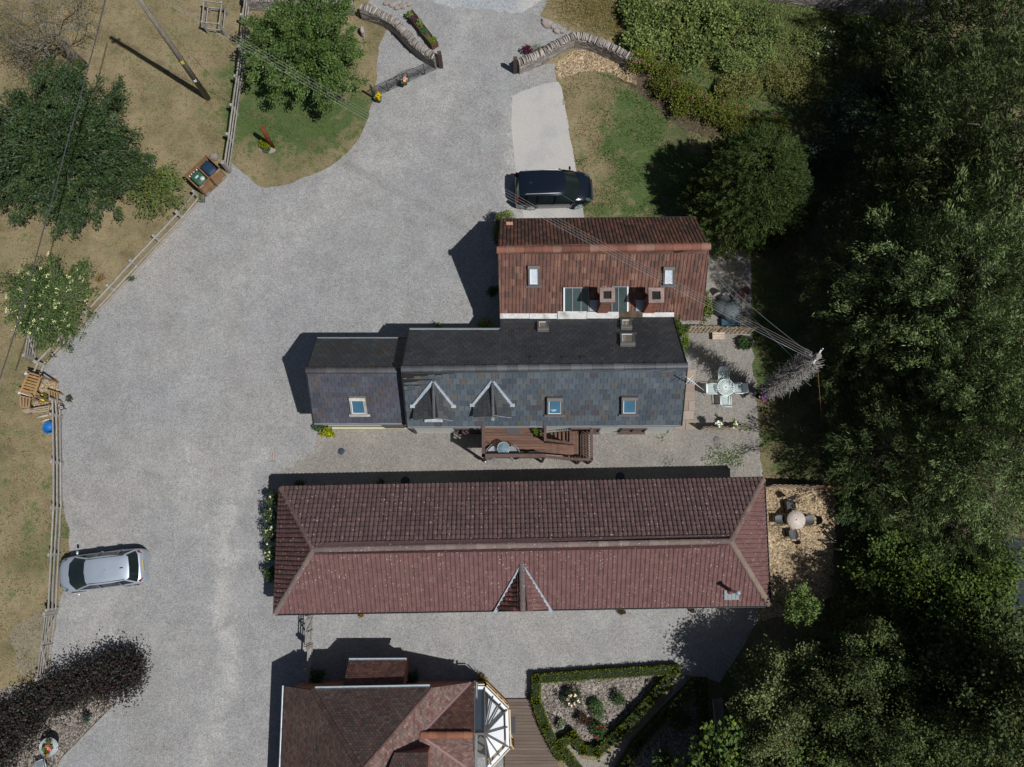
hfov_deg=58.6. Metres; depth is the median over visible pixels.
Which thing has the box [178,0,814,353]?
overhead wire
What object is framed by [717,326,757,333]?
wattle hurdle
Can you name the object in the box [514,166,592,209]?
black people carrier
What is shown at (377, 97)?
plant pot
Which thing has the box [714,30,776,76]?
elder
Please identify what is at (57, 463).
rail fence
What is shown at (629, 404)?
roof window
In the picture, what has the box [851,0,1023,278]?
willow
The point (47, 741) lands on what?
plant pot
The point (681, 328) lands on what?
creeper
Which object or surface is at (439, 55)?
gate post
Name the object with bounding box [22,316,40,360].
field gate
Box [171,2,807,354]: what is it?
overhead wire
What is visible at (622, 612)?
plant pot
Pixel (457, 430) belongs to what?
window
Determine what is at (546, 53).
stone wall
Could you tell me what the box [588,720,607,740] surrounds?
rose bush
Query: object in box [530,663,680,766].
box hedge
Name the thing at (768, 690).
apple tree
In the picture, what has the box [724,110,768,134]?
rose shrub
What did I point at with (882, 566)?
sycamore
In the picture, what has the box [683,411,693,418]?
stone slab
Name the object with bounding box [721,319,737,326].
blue box
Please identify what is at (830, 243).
willow
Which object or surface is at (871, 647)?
birch
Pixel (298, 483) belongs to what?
garden plant
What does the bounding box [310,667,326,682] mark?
garden bush
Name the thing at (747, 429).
plant pot
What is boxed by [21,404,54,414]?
plank seat
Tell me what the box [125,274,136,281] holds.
garden plant
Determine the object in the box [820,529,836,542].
forked log
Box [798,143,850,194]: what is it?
laurel
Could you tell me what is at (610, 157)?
turf
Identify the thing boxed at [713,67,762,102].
weed clump
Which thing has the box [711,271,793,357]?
drop wire
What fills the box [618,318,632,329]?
roof window
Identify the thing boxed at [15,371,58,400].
timber arbour
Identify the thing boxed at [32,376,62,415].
arbour chips
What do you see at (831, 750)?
sycamore
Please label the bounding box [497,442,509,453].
garden table
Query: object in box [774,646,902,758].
birch
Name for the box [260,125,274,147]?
timber post
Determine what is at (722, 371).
garden chair
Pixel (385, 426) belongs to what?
door
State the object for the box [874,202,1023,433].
willow
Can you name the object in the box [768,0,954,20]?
retaining wall
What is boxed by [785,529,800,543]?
metal chair
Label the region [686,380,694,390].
stone slab
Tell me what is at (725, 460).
weeds
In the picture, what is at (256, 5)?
stone wall
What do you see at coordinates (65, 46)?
bare tree
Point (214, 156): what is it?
boulder
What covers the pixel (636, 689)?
rose bed
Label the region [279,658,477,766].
brick house
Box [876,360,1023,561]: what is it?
willow
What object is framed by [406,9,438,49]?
trough planter
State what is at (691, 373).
stone slab
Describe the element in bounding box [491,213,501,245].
creeper
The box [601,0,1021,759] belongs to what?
undergrowth
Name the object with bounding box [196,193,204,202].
plant pot
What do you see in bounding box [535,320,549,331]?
roof window
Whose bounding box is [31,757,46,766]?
garden chair
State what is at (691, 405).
stone slab
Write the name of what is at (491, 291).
garden bush
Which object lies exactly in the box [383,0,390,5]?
edging stone
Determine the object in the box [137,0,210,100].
utility pole
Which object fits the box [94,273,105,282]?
garden plant
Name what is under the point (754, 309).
drop wire
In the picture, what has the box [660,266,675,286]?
roof window
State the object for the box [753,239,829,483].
turf
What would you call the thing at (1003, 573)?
sycamore
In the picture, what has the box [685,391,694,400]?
stone slab
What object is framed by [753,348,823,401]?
utility pole
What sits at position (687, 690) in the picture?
box hedge
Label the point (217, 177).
door
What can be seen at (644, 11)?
bramble
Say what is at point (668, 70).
rose shrub
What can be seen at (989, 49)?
willow
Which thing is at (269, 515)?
climbing rose
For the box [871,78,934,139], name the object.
hawthorn
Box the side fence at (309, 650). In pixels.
[303,645,312,684]
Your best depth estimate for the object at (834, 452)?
44.41 m
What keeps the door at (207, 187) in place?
in the bin store
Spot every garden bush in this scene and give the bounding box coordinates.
[259,137,275,150]
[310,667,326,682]
[312,425,324,431]
[407,669,419,682]
[475,316,494,327]
[485,285,498,297]
[533,42,543,50]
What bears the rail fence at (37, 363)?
on the gravel drive
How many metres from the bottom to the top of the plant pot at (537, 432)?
0.570 m
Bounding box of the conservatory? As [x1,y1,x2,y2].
[474,679,513,766]
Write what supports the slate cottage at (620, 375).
on the ground at (134, 38)
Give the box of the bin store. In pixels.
[184,155,226,196]
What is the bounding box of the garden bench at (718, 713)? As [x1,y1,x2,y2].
[710,697,724,728]
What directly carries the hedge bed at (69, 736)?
on the ground at (134, 38)
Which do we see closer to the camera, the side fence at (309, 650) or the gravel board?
the side fence at (309, 650)
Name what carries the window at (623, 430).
in the slate cottage at (620, 375)
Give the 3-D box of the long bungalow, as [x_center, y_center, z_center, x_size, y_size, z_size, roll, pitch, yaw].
[0.477,7.458,42.104,22.693,4.484,6.299,0,80,0]
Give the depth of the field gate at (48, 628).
42.83 m
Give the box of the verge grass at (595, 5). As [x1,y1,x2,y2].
[535,0,641,44]
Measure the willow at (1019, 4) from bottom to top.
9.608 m
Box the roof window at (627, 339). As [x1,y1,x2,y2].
[618,332,636,346]
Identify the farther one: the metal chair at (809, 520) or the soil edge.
the soil edge
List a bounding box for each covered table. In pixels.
[712,300,727,316]
[720,301,741,321]
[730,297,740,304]
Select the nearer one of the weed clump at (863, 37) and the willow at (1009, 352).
the willow at (1009, 352)
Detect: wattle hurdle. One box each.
[687,325,721,332]
[699,425,749,430]
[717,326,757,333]
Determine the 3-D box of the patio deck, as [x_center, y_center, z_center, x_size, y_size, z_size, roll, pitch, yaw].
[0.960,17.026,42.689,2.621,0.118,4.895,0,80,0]
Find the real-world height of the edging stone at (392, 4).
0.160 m
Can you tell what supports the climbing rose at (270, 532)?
on the gravel drive
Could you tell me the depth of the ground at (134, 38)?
47.48 m
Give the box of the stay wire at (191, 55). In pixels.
[145,5,232,99]
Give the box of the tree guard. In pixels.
[201,0,228,35]
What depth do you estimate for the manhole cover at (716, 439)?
45.13 m
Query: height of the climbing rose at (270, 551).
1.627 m
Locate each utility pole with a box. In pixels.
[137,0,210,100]
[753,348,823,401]
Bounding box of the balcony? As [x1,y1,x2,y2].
[482,425,592,463]
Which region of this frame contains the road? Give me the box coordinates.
[433,0,541,12]
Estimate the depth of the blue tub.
45.02 m
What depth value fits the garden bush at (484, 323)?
45.30 m
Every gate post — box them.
[437,51,442,68]
[513,56,516,73]
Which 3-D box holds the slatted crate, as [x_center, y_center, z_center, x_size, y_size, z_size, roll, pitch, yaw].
[10.359,-2.372,45.880,0.620,0.255,0.375,0,80,0]
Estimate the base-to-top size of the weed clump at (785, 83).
0.924 m
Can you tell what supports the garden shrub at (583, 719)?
on the rose bed at (636, 689)
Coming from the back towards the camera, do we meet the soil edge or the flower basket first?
the soil edge
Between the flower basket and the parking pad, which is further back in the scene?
the parking pad
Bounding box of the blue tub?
[42,421,55,433]
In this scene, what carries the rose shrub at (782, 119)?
on the ground at (134, 38)
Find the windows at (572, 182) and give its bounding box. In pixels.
[516,171,578,202]
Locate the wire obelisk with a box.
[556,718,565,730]
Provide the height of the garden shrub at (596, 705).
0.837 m
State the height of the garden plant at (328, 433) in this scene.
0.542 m
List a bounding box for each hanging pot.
[401,76,407,85]
[714,420,723,427]
[731,418,739,428]
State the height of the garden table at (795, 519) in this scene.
0.762 m
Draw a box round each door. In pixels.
[199,178,215,196]
[209,168,225,185]
[382,425,404,427]
[509,731,513,748]
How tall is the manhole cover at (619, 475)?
0.034 m
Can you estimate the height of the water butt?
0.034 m
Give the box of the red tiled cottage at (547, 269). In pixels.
[497,216,710,324]
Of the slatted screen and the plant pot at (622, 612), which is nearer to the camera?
the plant pot at (622, 612)
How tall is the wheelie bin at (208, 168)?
1.070 m
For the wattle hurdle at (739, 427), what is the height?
1.130 m
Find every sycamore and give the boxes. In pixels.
[651,707,789,766]
[770,720,853,766]
[823,745,862,766]
[829,580,928,653]
[837,518,938,610]
[877,538,974,621]
[892,593,987,680]
[908,566,1002,643]
[929,525,1023,611]
[951,585,1023,668]
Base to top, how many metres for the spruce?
7.696 m
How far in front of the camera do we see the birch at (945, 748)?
35.75 m
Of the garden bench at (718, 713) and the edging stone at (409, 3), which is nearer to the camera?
the garden bench at (718, 713)
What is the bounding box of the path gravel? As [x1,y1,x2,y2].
[267,239,760,493]
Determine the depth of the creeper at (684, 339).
42.73 m
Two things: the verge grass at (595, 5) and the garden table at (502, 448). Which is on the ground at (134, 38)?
the verge grass at (595, 5)
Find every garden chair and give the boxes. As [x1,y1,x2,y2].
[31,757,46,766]
[704,383,716,395]
[715,366,729,382]
[717,396,731,407]
[732,383,748,394]
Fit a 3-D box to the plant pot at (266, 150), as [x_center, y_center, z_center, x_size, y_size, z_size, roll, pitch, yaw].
[-12.779,-12.215,47.479,0.526,0.406,0.449,0,80,0]
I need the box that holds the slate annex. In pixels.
[305,337,408,429]
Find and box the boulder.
[209,153,219,160]
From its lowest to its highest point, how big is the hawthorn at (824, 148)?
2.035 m
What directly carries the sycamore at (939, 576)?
on the ground at (134, 38)
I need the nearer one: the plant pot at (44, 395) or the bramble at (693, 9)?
the plant pot at (44, 395)
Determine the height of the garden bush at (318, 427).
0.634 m
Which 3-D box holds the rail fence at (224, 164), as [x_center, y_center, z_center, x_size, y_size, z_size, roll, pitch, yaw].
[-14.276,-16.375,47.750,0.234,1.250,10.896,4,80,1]
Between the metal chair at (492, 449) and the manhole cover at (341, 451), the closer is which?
the metal chair at (492, 449)
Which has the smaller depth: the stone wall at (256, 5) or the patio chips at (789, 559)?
the patio chips at (789, 559)
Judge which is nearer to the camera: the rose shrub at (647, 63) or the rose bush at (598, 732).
the rose bush at (598, 732)
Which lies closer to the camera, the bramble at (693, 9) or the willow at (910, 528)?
the willow at (910, 528)
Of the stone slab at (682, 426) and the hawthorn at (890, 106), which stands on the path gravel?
the stone slab at (682, 426)
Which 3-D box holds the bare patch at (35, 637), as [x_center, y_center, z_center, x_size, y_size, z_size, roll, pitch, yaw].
[-22.892,12.444,43.536,2.325,0.001,3.282,0,80,0]
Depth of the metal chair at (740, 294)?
45.90 m
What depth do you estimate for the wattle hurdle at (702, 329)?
45.21 m
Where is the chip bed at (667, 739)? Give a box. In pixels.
[631,699,698,766]
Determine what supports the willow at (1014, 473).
on the ground at (134, 38)
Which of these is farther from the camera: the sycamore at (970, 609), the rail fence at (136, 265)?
the rail fence at (136, 265)
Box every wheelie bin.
[189,169,206,185]
[199,159,216,175]
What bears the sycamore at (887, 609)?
on the ground at (134, 38)
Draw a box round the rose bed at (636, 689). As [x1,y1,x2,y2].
[541,675,660,756]
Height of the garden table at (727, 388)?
0.749 m
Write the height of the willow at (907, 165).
9.294 m
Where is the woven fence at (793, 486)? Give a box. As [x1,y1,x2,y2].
[766,484,826,488]
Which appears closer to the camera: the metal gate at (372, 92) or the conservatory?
the conservatory
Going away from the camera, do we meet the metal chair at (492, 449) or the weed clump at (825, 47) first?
the metal chair at (492, 449)
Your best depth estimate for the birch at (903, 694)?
37.09 m
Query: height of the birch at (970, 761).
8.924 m
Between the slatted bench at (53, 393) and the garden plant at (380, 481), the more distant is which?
the slatted bench at (53, 393)
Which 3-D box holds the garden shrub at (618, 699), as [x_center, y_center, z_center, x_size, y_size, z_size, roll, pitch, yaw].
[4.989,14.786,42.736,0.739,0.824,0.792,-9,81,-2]
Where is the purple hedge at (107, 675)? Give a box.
[0,637,153,766]
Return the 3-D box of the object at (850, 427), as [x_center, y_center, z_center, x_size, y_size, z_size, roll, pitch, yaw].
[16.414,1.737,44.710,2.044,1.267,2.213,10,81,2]
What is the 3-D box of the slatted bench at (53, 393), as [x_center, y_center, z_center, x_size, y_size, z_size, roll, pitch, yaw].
[-22.605,0.688,45.229,0.669,0.565,0.751,0,80,0]
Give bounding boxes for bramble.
[614,0,682,31]
[619,23,677,63]
[669,0,742,39]
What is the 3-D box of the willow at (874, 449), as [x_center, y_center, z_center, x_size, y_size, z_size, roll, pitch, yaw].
[17.692,2.330,40.815,8.304,8.735,8.496,0,80,0]
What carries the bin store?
on the gravel drive
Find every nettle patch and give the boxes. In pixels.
[668,24,731,72]
[728,0,789,48]
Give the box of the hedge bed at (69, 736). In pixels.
[0,683,114,766]
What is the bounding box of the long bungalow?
[273,477,771,615]
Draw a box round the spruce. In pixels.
[675,119,810,261]
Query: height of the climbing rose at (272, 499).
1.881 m
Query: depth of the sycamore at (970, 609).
40.61 m
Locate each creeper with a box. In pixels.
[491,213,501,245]
[493,207,515,218]
[675,318,689,336]
[681,332,689,354]
[699,290,713,323]
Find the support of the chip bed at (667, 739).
on the ground at (134, 38)
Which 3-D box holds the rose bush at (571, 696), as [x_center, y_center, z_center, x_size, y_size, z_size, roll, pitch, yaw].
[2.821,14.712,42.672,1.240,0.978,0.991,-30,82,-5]
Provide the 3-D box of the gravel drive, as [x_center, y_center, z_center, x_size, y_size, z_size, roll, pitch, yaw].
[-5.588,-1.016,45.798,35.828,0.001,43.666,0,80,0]
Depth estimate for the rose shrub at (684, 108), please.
47.07 m
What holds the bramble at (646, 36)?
on the ground at (134, 38)
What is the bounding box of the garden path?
[563,672,686,766]
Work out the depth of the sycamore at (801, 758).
38.51 m
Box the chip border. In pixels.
[554,49,636,84]
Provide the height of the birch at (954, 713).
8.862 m
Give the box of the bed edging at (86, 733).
[57,703,115,766]
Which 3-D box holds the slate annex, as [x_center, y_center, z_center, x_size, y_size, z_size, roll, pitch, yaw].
[-6.878,-0.038,43.029,4.635,5.145,4.136,0,80,0]
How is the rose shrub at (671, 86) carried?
on the ground at (134, 38)
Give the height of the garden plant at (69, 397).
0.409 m
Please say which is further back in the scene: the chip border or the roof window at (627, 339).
the chip border
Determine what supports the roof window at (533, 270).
in the red tiled cottage at (547, 269)
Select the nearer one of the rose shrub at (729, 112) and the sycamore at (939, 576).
the sycamore at (939, 576)
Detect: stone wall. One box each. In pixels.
[243,0,354,15]
[359,3,438,68]
[517,31,575,73]
[574,32,640,72]
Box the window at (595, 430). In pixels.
[574,428,600,433]
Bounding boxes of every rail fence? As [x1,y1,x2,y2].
[29,361,47,379]
[32,190,198,363]
[45,397,63,611]
[221,0,249,173]
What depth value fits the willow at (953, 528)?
40.89 m
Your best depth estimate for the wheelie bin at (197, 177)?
46.31 m
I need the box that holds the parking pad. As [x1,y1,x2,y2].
[511,82,583,217]
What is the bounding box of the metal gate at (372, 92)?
[369,58,436,98]
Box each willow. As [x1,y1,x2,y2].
[790,196,933,350]
[811,287,933,427]
[812,165,1023,402]
[812,354,1000,530]
[822,244,1021,436]
[838,87,1023,396]
[841,114,1006,292]
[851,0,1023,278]
[855,298,1023,490]
[858,80,1023,243]
[859,0,1020,112]
[867,474,947,545]
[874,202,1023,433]
[875,308,1023,568]
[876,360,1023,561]
[877,0,1023,134]
[900,22,1023,137]
[906,476,1014,576]
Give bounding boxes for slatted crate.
[712,332,724,339]
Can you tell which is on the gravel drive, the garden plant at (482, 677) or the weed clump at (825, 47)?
the garden plant at (482, 677)
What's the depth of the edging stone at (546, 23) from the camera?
48.70 m
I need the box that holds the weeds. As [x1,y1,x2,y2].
[656,433,746,470]
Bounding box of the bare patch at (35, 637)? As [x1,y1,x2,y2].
[9,611,56,679]
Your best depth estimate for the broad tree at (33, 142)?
44.22 m
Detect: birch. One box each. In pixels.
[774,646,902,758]
[804,685,942,766]
[821,609,922,697]
[857,642,928,731]
[883,681,968,766]
[886,642,988,755]
[907,593,1023,766]
[935,693,1021,766]
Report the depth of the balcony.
42.58 m
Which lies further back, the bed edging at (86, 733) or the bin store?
the bin store
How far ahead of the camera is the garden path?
42.72 m
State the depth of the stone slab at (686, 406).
45.40 m
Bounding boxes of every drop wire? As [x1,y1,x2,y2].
[708,266,811,354]
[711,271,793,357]
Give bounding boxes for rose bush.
[557,684,583,708]
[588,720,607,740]
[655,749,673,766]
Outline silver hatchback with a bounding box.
[59,547,148,595]
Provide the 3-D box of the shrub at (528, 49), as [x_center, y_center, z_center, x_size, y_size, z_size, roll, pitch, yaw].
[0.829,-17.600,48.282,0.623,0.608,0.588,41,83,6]
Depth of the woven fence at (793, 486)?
43.58 m
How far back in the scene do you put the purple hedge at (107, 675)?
41.97 m
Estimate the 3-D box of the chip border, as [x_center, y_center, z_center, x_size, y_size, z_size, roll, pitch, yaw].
[4.430,-16.982,48.474,4.393,0.001,2.441,0,80,0]
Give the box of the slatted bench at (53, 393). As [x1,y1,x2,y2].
[47,389,64,405]
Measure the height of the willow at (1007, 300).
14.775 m
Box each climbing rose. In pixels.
[261,521,276,542]
[262,489,277,508]
[262,505,276,524]
[262,562,274,584]
[263,543,275,562]
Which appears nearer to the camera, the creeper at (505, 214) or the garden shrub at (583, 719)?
the garden shrub at (583, 719)
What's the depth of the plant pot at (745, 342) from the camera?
45.59 m
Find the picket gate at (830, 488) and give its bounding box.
[817,486,846,489]
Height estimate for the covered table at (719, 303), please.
0.663 m
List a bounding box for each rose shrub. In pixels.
[624,47,664,75]
[645,58,683,95]
[654,73,703,108]
[668,83,714,120]
[688,88,741,129]
[702,98,751,129]
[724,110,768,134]
[746,110,789,134]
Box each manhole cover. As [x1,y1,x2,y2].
[338,448,344,454]
[616,472,623,478]
[713,436,719,442]
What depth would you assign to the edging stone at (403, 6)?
48.89 m
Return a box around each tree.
[0,0,109,93]
[0,55,158,240]
[0,251,98,364]
[119,158,188,222]
[235,0,369,116]
[722,697,825,766]
[723,152,822,256]
[727,634,850,763]
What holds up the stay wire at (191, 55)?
attached to the utility pole at (177, 54)
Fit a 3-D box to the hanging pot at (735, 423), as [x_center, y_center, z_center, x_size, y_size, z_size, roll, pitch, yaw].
[10.766,1.957,44.172,0.466,0.430,0.536,18,81,3]
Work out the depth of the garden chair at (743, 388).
45.09 m
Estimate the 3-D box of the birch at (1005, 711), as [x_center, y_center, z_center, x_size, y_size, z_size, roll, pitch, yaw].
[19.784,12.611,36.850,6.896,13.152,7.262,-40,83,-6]
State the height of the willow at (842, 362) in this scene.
7.337 m
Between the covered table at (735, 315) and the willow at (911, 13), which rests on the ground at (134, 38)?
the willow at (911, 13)
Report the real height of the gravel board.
0.120 m
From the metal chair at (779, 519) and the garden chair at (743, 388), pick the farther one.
the garden chair at (743, 388)
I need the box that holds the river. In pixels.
[988,537,1023,621]
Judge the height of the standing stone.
0.550 m
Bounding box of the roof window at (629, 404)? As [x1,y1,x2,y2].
[619,396,638,416]
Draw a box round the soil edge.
[611,70,718,137]
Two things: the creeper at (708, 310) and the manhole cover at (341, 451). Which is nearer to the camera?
the creeper at (708, 310)
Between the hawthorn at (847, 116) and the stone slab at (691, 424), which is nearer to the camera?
the stone slab at (691, 424)
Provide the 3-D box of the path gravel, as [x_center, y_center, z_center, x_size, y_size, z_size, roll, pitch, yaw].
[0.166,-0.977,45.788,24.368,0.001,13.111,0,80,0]
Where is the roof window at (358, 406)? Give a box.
[349,396,369,416]
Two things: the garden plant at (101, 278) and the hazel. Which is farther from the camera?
the garden plant at (101, 278)
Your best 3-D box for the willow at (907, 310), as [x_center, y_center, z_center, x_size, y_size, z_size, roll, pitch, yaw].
[18.271,-1.726,40.762,9.346,10.184,9.135,-32,82,-5]
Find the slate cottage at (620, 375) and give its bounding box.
[401,317,687,433]
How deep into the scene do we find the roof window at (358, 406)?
41.50 m
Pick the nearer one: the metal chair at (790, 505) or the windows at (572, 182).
the metal chair at (790, 505)
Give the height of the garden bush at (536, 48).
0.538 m
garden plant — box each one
[65,394,72,402]
[80,712,91,727]
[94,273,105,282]
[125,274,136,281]
[293,480,306,484]
[319,426,335,438]
[375,478,385,483]
[433,321,441,327]
[477,672,487,681]
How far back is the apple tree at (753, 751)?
38.78 m
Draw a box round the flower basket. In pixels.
[754,384,767,401]
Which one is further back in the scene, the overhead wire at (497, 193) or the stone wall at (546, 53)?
the stone wall at (546, 53)
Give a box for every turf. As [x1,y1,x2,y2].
[562,71,735,223]
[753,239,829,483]
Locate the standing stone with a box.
[360,26,365,37]
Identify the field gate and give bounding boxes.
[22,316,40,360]
[34,610,57,680]
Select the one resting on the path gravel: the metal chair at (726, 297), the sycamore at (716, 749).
the metal chair at (726, 297)
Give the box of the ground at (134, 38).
[0,0,1023,766]
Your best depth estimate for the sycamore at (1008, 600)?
40.42 m
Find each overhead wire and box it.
[166,2,812,359]
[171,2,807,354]
[173,0,798,347]
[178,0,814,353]
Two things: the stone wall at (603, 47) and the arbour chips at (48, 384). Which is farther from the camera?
the stone wall at (603, 47)
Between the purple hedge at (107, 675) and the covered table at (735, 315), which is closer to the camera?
the purple hedge at (107, 675)
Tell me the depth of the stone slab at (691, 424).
45.25 m
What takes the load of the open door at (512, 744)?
in the conservatory
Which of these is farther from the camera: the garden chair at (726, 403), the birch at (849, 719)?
the garden chair at (726, 403)
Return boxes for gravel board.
[45,202,199,367]
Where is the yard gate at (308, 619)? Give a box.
[303,615,313,649]
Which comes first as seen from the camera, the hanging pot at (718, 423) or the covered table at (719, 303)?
the hanging pot at (718, 423)
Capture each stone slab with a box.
[674,420,684,428]
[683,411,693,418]
[684,401,688,410]
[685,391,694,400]
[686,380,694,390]
[686,420,697,428]
[687,369,695,379]
[689,401,694,410]
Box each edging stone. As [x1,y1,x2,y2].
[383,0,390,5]
[389,1,396,7]
[400,3,406,9]
[406,1,412,6]
[541,19,551,28]
[553,28,559,34]
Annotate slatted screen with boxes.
[18,395,40,410]
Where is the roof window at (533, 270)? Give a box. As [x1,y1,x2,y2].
[526,264,541,287]
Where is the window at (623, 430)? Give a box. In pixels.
[617,428,647,433]
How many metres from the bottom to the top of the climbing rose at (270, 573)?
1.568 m
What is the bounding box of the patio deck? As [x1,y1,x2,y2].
[504,693,557,766]
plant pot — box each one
[39,393,48,402]
[43,750,49,756]
[45,739,51,745]
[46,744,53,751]
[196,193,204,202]
[261,145,270,152]
[373,92,381,102]
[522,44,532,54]
[533,428,541,435]
[617,610,625,614]
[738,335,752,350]
[741,424,751,430]
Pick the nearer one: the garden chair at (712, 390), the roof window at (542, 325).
the roof window at (542, 325)
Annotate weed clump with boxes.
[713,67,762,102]
[760,57,821,105]
[792,21,845,69]
[837,14,894,54]
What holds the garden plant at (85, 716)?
on the hedge bed at (69, 736)
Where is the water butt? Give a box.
[401,477,409,482]
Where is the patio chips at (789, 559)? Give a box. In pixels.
[757,487,835,620]
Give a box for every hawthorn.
[797,128,861,172]
[813,93,888,148]
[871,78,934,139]
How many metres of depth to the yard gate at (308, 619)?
42.63 m
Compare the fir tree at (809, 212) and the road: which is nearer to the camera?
the fir tree at (809, 212)
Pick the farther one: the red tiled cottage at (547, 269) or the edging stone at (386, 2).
the edging stone at (386, 2)
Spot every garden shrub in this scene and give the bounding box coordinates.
[575,711,592,727]
[587,695,606,719]
[610,690,626,707]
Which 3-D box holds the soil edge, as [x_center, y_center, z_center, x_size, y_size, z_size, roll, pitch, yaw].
[8.275,-14.886,48.126,6.349,0.001,1.668,36,82,6]
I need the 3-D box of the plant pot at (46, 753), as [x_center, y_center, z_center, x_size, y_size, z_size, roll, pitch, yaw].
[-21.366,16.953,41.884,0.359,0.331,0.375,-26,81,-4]
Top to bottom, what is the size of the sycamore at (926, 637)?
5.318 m
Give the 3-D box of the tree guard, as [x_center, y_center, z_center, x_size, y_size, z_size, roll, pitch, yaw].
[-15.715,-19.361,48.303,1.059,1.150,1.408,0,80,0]
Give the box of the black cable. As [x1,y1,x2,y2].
[0,0,105,378]
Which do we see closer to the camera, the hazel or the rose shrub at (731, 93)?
the hazel
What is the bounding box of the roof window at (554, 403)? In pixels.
[544,396,564,416]
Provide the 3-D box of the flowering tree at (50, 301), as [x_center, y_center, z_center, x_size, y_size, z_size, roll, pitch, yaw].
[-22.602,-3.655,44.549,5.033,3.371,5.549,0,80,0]
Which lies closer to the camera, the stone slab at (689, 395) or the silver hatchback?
the silver hatchback
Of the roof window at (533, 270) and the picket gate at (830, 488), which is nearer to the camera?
the roof window at (533, 270)
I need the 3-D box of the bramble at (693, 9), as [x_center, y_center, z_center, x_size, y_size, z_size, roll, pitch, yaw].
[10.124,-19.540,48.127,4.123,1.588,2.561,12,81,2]
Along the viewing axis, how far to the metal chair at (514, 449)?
42.03 m
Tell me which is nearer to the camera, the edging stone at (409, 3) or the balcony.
the balcony
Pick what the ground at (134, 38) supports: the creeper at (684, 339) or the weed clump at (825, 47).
the weed clump at (825, 47)
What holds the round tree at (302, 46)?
on the ground at (134, 38)
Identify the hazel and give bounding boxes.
[770,579,824,627]
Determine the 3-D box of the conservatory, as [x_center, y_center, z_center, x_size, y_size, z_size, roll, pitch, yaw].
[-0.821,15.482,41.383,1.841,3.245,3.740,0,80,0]
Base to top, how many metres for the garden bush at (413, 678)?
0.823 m
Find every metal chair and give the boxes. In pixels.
[485,444,500,460]
[504,444,520,460]
[716,288,733,301]
[731,286,749,303]
[771,514,785,525]
[782,496,798,512]
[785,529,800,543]
[804,514,822,525]
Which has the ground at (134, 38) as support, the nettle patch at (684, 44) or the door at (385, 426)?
the nettle patch at (684, 44)
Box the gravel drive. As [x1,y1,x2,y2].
[43,0,762,766]
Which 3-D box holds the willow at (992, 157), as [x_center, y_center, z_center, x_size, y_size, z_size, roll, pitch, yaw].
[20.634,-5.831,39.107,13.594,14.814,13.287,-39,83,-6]
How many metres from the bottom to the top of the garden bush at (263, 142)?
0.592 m
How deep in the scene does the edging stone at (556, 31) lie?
48.63 m
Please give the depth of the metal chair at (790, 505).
44.19 m
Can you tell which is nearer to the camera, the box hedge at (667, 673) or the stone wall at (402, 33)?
the box hedge at (667, 673)
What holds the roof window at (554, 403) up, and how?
in the slate cottage at (620, 375)
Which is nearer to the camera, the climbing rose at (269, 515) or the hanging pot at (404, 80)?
the climbing rose at (269, 515)
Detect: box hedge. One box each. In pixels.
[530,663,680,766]
[616,677,710,766]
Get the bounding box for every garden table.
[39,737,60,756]
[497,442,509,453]
[717,379,734,395]
[787,511,804,528]
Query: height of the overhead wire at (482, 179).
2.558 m
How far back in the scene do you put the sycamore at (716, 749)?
38.90 m
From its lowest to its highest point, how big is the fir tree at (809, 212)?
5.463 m
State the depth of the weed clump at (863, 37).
48.20 m
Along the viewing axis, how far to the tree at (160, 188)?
45.64 m
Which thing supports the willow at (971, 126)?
on the ground at (134, 38)
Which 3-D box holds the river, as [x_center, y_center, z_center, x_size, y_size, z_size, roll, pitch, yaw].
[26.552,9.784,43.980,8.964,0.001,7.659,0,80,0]
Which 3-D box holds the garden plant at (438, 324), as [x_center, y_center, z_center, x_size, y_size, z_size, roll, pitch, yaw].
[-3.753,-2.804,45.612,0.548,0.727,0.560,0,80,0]
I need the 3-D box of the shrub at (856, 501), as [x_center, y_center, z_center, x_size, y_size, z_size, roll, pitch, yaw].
[16.745,5.994,43.768,2.500,1.708,2.489,0,80,0]
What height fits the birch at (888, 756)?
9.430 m
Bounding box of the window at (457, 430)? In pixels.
[455,428,481,433]
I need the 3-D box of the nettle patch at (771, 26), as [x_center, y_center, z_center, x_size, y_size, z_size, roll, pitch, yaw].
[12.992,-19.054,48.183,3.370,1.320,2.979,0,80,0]

